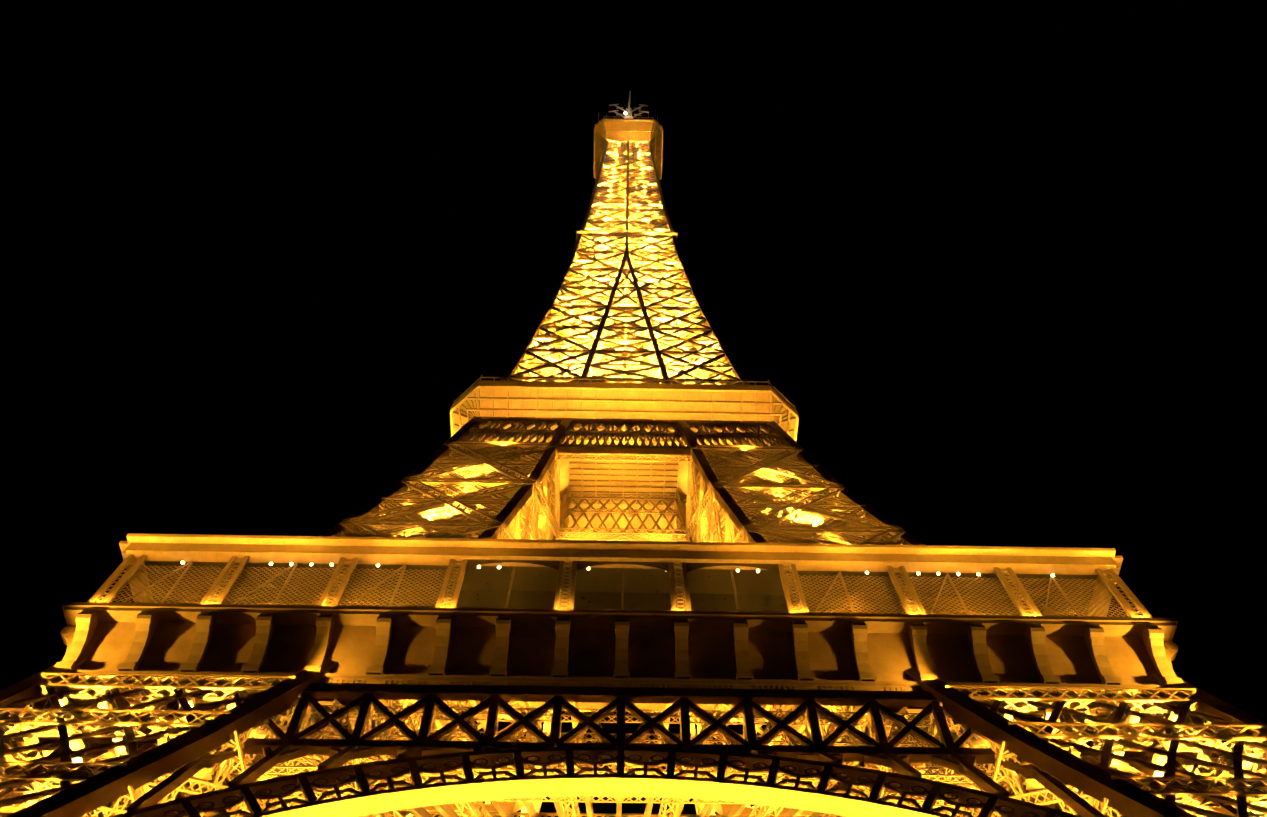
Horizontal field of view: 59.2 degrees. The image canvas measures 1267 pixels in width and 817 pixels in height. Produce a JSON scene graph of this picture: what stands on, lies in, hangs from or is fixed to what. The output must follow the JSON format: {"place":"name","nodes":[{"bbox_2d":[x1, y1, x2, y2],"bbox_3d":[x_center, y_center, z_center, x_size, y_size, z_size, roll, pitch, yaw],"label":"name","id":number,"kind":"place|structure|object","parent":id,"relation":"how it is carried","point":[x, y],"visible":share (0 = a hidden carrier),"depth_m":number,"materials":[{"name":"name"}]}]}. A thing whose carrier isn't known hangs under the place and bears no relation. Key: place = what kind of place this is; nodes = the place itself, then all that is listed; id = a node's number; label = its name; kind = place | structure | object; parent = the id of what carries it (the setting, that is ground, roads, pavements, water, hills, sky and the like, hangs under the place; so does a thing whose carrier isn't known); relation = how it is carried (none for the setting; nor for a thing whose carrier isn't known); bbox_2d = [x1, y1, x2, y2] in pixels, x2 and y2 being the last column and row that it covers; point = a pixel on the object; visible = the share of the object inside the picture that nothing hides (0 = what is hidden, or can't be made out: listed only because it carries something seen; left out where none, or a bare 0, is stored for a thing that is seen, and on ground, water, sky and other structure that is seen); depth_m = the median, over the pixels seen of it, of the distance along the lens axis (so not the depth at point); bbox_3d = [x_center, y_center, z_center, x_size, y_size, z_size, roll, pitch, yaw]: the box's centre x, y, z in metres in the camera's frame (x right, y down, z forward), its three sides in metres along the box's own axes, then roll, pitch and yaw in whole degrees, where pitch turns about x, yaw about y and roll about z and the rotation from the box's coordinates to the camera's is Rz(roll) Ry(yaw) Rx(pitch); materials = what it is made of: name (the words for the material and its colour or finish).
{"place":"outdoors","nodes":[
{"label":"outdoors","id":0,"kind":"place"},
{"bbox_2d":[261,778,938,816],"bbox_3d":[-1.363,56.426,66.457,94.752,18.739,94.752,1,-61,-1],"label":"arch","id":1,"kind":"structure","parent":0,"point":[470,792],"depth_m":54.92,"materials":[{"name":"yellow metal"}]},
{"bbox_2d":[453,388,795,541],"bbox_3d":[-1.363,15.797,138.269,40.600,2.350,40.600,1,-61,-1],"label":"observation deck","id":2,"kind":"structure","parent":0,"point":[631,406],"depth_m":129.28,"materials":[{"name":"orange metal"}]},
{"bbox_2d":[515,140,734,384],"bbox_3d":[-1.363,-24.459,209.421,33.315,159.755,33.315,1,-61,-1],"label":"upper tower spire","id":3,"kind":"structure","parent":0,"point":[624,365],"depth_m":174.01,"materials":[{"name":"yellow metal"}]},
{"bbox_2d":[595,121,661,177],"bbox_3d":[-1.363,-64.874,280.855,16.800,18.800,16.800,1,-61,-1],"label":"top observation deck","id":4,"kind":"structure","parent":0,"point":[614,135],"depth_m":273.58,"materials":[{"name":"orange metal"}]},
{"bbox_2d":[594,91,662,180],"bbox_3d":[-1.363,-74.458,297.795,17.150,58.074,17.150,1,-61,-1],"label":"tower top","id":5,"kind":"object","parent":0,"point":[627,118],"visible":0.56,"depth_m":275.07,"materials":[{"name":"brown metal"}]},
{"bbox_2d":[0,140,1266,816],"bbox_3d":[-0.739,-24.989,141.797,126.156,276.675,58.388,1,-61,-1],"label":"framework","id":6,"kind":"object","parent":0,"point":[150,758],"visible":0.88,"depth_m":63.70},
{"bbox_2d":[0,0,1266,816],"label":"sky","id":7,"kind":"structure","parent":0,"point":[1000,266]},
{"label":"ground","id":8,"kind":"structure","parent":0,"visible":0},
{"bbox_2d":[383,334,837,816],"bbox_3d":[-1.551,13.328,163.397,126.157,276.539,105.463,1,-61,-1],"label":"tower columns","id":9,"kind":"structure","parent":8,"relation":"on","point":[511,806],"depth_m":127.58,"materials":[{"name":"metal"}]},
{"bbox_2d":[11,701,1222,775],"bbox_3d":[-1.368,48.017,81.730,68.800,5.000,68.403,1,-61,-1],"label":"tower floor girder","id":10,"kind":"object","parent":9,"relation":"attached to","point":[48,717],"depth_m":65.66,"materials":[{"name":"brown metal"}]},
{"bbox_2d":[22,699,1211,816],"bbox_3d":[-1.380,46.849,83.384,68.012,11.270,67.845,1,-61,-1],"label":"lattice truss","id":11,"kind":"object","parent":10,"relation":"on","point":[347,722],"visible":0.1,"depth_m":67.14,"materials":[{"name":"yellow metal"}]},
{"bbox_2d":[195,441,1046,816],"bbox_3d":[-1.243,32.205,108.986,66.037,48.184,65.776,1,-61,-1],"label":"tower legs","id":12,"kind":"object","parent":11,"relation":"on","point":[465,491],"visible":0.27,"depth_m":107.66,"materials":[{"name":"brown paint"}]},
{"bbox_2d":[67,622,1170,715],"bbox_3d":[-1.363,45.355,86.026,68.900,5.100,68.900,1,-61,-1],"label":"tower floor frieze","id":13,"kind":"object","parent":10,"relation":"on","point":[531,652],"visible":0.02,"depth_m":69.78,"materials":[{"name":"paint"}]},
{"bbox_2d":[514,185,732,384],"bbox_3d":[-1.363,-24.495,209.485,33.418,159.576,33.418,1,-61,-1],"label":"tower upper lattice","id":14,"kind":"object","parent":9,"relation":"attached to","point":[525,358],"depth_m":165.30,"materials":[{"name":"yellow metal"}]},
{"bbox_2d":[470,426,777,712],"bbox_3d":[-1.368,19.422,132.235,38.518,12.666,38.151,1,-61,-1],"label":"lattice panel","id":15,"kind":"object","parent":9,"relation":"on","point":[676,533],"visible":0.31,"depth_m":129.41,"materials":[{"name":"metal"}]},
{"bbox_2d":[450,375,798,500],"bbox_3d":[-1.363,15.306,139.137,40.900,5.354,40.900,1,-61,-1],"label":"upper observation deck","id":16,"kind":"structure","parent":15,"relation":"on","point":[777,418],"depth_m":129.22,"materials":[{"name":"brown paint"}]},
{"bbox_2d":[135,784,1100,811],"bbox_3d":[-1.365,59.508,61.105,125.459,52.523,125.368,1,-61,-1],"label":"tower leg lattice","id":17,"kind":"object","parent":8,"relation":"on","point":[146,790],"depth_m":56.31,"materials":[{"name":"brown paint"}]},
{"bbox_2d":[54,602,1183,694],"bbox_3d":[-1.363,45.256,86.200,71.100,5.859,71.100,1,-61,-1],"label":"tower floor consoles","id":18,"kind":"object","parent":17,"relation":"on","point":[82,619],"visible":0.52,"depth_m":70.28,"materials":[{"name":"brown paint"}]},
{"bbox_2d":[87,533,1152,617],"bbox_3d":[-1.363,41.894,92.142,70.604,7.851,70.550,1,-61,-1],"label":"lower observation deck","id":19,"kind":"structure","parent":18,"relation":"on","point":[404,552],"depth_m":77.73,"materials":[{"name":"brown paint"}]},
{"bbox_2d":[181,561,1054,576],"bbox_3d":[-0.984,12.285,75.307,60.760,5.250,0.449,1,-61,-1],"label":"lights","id":20,"kind":"object","parent":19,"relation":"attached to","point":[588,568],"visible":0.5,"depth_m":77.44},
{"bbox_2d":[144,559,1097,615],"bbox_3d":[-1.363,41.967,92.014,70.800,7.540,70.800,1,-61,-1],"label":"gallery wall","id":21,"kind":"structure","parent":18,"relation":"on","point":[601,588],"depth_m":79.41,"materials":[{"name":"brown metal"}]},
{"bbox_2d":[97,556,1145,617],"bbox_3d":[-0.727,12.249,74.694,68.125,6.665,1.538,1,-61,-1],"label":"railing","id":22,"kind":"object","parent":18,"relation":"on","point":[456,572],"visible":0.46,"depth_m":75.16,"materials":[{"name":"brown metal"}]},
{"bbox_2d":[0,673,1266,816],"bbox_3d":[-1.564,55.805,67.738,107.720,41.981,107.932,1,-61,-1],"label":"tower legs","id":23,"kind":"object","parent":17,"relation":"on","point":[1028,790],"visible":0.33,"depth_m":61.81,"materials":[{"name":"brown paint"}]}
]}

